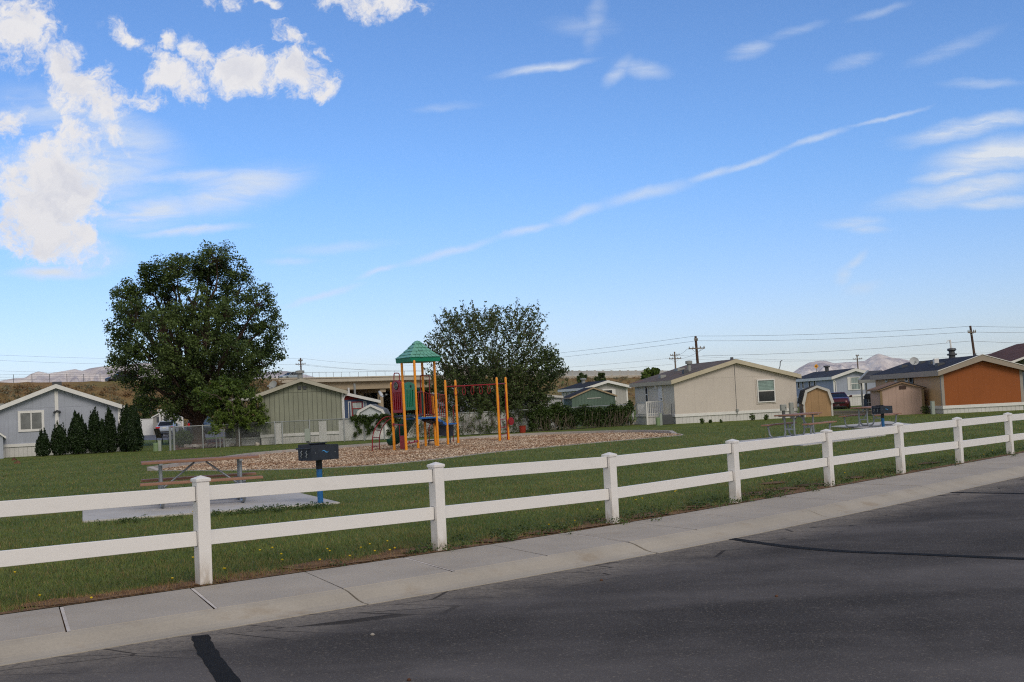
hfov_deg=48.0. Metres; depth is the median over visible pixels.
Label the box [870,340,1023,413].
orange house
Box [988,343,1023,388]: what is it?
brown roof house
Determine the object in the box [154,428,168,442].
lawn chair
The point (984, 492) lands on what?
tar seam
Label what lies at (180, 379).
tree
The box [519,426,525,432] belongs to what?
bucket
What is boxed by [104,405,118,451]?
arborvitae
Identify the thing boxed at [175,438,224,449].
mulch bed
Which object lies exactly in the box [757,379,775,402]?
window
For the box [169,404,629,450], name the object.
chain link fence
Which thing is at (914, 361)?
satellite dish
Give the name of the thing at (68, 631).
sidewalk joint base
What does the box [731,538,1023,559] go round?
tar seam
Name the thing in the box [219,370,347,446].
green house
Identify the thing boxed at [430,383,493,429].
white house
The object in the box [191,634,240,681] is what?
tar seam
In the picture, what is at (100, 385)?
embankment
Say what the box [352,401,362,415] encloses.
window
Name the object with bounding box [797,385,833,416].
tan shed
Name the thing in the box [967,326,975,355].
utility pole
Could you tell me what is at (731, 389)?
beige house
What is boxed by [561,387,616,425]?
green shed
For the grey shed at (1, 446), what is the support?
on the lawn at (148, 446)
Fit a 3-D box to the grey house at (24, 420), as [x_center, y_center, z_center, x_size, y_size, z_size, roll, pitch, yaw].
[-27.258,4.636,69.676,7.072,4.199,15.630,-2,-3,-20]
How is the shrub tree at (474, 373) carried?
on the lawn at (148, 446)
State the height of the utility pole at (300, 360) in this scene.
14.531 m
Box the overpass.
[260,371,467,406]
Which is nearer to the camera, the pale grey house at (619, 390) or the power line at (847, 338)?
the pale grey house at (619, 390)
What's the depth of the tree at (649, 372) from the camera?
109.73 m
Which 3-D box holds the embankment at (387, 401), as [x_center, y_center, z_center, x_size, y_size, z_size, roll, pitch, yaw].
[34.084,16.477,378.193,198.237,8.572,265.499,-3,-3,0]
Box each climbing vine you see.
[350,413,399,438]
[396,405,527,437]
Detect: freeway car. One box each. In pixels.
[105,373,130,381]
[278,372,297,377]
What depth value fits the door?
66.62 m
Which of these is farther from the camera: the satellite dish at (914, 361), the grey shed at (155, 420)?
the grey shed at (155, 420)
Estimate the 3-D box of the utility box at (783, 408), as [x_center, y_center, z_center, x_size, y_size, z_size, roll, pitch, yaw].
[14.546,3.847,61.587,0.310,0.893,0.215,-2,-3,-12]
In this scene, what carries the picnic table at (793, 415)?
on the concrete pad at (815, 443)
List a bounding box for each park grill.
[296,442,338,502]
[872,405,892,426]
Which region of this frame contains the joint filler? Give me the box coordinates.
[60,485,901,631]
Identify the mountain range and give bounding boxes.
[0,363,311,382]
[793,354,908,375]
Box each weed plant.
[749,413,755,420]
[920,404,930,413]
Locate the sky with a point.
(725, 174)
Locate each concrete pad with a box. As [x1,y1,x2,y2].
[82,493,339,522]
[739,432,884,445]
[831,421,908,428]
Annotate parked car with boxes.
[156,421,179,433]
[187,417,211,433]
[831,392,851,408]
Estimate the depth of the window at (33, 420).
62.15 m
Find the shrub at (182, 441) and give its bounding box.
[172,429,192,446]
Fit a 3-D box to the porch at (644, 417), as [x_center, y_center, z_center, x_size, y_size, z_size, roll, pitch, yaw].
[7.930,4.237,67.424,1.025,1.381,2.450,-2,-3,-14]
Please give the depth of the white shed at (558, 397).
68.43 m
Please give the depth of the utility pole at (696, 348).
167.90 m
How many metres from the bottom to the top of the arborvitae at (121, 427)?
2.727 m
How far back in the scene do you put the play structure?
46.41 m
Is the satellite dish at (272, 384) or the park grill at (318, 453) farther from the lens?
the satellite dish at (272, 384)
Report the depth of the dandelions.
12.82 m
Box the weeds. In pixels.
[94,446,1023,565]
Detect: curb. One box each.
[0,466,1023,665]
[147,430,682,470]
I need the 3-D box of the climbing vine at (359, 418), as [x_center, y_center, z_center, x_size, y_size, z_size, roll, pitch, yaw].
[-7.247,4.459,60.951,2.814,1.340,0.434,-3,-3,2]
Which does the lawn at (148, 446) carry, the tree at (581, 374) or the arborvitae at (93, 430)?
the arborvitae at (93, 430)
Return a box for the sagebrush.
[1,376,639,423]
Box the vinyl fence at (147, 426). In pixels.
[141,418,153,434]
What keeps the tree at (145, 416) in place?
on the lawn at (148, 446)
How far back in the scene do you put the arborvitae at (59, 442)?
60.62 m
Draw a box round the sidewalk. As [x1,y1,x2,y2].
[0,453,1023,641]
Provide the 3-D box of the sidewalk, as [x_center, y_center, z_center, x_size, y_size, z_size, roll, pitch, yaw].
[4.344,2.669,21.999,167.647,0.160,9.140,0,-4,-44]
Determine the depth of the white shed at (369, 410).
65.39 m
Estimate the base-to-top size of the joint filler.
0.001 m
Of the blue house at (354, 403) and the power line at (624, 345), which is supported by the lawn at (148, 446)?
the blue house at (354, 403)
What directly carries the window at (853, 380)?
in the blue grey house at (844, 380)
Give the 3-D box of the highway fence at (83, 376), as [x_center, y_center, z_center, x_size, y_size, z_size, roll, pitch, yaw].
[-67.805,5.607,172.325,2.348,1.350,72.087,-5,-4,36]
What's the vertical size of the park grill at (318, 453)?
1.088 m
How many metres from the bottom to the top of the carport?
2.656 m
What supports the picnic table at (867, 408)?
on the concrete pad at (874, 424)
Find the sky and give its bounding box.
[0,0,1023,380]
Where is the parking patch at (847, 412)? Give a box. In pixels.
[833,410,871,414]
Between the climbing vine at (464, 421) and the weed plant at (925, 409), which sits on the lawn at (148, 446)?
the weed plant at (925, 409)
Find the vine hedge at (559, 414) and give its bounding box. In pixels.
[525,400,636,431]
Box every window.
[18,410,43,431]
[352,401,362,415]
[602,389,612,393]
[645,386,648,403]
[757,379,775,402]
[850,377,860,389]
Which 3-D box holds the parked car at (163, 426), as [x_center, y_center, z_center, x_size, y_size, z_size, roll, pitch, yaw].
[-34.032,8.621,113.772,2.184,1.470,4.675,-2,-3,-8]
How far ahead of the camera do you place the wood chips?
42.08 m
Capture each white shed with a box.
[356,404,390,437]
[512,394,562,429]
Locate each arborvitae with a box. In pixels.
[34,428,52,456]
[50,420,70,454]
[66,410,88,454]
[86,406,100,453]
[97,418,108,452]
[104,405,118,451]
[116,403,129,451]
[124,401,144,451]
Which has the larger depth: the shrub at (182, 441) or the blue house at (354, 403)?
the blue house at (354, 403)
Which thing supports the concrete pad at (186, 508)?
on the lawn at (148, 446)
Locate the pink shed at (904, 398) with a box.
[867,381,926,415]
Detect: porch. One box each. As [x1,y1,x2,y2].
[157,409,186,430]
[632,401,661,424]
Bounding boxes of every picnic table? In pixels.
[140,455,262,507]
[761,412,836,437]
[838,405,901,427]
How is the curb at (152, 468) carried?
on the lawn at (148, 446)
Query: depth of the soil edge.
13.31 m
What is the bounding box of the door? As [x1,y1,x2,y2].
[658,385,663,412]
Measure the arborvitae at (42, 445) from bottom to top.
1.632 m
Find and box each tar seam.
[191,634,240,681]
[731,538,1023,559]
[950,492,1023,493]
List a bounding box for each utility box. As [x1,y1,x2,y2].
[304,429,310,442]
[780,404,786,419]
[789,402,793,418]
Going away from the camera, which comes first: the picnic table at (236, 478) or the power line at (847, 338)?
the picnic table at (236, 478)
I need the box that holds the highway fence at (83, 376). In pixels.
[8,374,241,382]
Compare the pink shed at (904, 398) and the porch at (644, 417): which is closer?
the pink shed at (904, 398)
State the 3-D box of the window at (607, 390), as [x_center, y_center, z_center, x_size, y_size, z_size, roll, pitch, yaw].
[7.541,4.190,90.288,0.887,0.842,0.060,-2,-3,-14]
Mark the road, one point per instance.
(719, 611)
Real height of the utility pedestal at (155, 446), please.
0.492 m
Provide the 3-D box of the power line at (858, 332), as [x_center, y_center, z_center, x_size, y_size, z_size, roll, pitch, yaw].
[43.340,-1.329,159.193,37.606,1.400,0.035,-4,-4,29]
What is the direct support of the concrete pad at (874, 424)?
on the lawn at (148, 446)
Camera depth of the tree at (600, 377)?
249.47 m
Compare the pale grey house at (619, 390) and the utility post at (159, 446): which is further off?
the pale grey house at (619, 390)
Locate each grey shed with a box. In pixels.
[0,433,5,458]
[151,412,181,434]
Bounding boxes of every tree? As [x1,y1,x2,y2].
[102,239,288,443]
[135,396,158,419]
[191,374,270,445]
[423,297,569,432]
[576,372,588,382]
[594,372,605,380]
[640,367,660,379]
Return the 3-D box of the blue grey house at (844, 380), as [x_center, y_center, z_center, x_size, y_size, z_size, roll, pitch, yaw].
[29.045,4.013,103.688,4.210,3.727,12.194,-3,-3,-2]
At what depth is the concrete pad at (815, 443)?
35.49 m
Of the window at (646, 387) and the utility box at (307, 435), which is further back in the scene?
the window at (646, 387)
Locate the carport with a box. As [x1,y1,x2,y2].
[858,370,881,411]
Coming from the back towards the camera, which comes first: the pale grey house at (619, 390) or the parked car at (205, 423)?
the parked car at (205, 423)
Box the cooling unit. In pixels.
[662,414,672,424]
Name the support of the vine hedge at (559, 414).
on the lawn at (148, 446)
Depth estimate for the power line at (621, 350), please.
187.63 m
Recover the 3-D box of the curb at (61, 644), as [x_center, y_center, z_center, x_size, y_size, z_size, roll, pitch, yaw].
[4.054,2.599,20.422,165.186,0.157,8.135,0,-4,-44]
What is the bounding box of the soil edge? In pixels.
[0,451,1023,613]
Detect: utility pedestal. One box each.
[153,443,157,450]
[656,417,659,425]
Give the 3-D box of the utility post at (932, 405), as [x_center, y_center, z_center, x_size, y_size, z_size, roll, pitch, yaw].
[21.691,3.460,59.287,0.194,0.733,0.194,-2,-3,-6]
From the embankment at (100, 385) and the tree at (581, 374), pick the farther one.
the tree at (581, 374)
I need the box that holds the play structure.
[372,340,513,450]
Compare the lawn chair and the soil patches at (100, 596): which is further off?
the lawn chair
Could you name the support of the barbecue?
on the parking patch at (847, 412)
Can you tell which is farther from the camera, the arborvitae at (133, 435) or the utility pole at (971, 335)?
the utility pole at (971, 335)
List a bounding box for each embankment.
[0,379,282,428]
[368,376,638,415]
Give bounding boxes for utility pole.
[296,358,303,369]
[669,352,680,367]
[688,336,704,362]
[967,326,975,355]
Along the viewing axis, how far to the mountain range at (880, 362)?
16086.11 m
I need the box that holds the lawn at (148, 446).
[0,405,1023,614]
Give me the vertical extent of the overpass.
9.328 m
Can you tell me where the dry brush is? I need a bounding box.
[0,376,640,425]
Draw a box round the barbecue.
[863,393,870,409]
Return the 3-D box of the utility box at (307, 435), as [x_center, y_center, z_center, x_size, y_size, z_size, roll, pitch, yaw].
[-10.908,5.092,61.339,0.280,0.822,0.200,-3,-3,0]
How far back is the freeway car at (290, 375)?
208.33 m
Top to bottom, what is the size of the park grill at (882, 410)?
0.934 m
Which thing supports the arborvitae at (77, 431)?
on the lawn at (148, 446)
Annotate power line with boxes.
[527,341,691,360]
[534,336,692,355]
[709,341,965,355]
[755,332,961,340]
[757,326,968,335]
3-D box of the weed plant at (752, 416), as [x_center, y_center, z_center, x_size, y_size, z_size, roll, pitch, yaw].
[13.308,4.194,63.741,0.379,0.444,0.331,-3,-3,0]
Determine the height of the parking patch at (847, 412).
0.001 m
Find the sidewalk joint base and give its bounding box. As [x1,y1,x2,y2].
[60,591,214,631]
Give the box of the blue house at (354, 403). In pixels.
[344,384,380,434]
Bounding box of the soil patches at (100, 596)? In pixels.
[18,462,937,607]
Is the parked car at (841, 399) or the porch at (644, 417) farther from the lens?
the parked car at (841, 399)
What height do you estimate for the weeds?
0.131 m
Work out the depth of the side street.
105.33 m
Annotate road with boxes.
[0,476,1023,681]
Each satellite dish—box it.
[267,381,276,388]
[909,357,918,369]
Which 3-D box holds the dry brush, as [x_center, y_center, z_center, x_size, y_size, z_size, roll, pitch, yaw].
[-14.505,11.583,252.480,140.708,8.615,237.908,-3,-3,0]
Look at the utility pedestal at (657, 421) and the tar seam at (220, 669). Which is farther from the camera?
the utility pedestal at (657, 421)
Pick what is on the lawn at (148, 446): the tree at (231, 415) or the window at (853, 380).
the tree at (231, 415)
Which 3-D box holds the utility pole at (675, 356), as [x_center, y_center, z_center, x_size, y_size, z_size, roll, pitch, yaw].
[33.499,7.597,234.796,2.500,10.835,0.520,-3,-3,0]
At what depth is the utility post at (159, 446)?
59.96 m
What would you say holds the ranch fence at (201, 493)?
on the lawn at (148, 446)
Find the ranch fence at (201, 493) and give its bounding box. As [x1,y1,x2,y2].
[0,412,1023,586]
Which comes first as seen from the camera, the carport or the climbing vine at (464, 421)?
the climbing vine at (464, 421)
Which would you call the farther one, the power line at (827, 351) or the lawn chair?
the power line at (827, 351)
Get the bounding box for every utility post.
[158,440,161,450]
[930,401,934,413]
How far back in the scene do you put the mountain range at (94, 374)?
13614.92 m
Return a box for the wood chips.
[162,432,680,469]
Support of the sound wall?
on the embankment at (387, 401)
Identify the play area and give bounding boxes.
[170,433,667,469]
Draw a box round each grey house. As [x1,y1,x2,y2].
[0,382,124,457]
[558,378,630,407]
[796,365,875,406]
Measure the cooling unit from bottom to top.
0.560 m
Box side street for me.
[142,432,224,439]
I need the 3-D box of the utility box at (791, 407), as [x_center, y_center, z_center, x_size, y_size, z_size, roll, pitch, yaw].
[15.419,3.872,63.421,0.220,0.960,0.215,-2,-3,-12]
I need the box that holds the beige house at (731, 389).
[629,357,801,423]
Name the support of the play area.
on the lawn at (148, 446)
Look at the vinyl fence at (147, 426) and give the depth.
127.74 m
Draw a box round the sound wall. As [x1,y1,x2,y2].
[445,365,665,378]
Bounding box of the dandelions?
[14,450,992,598]

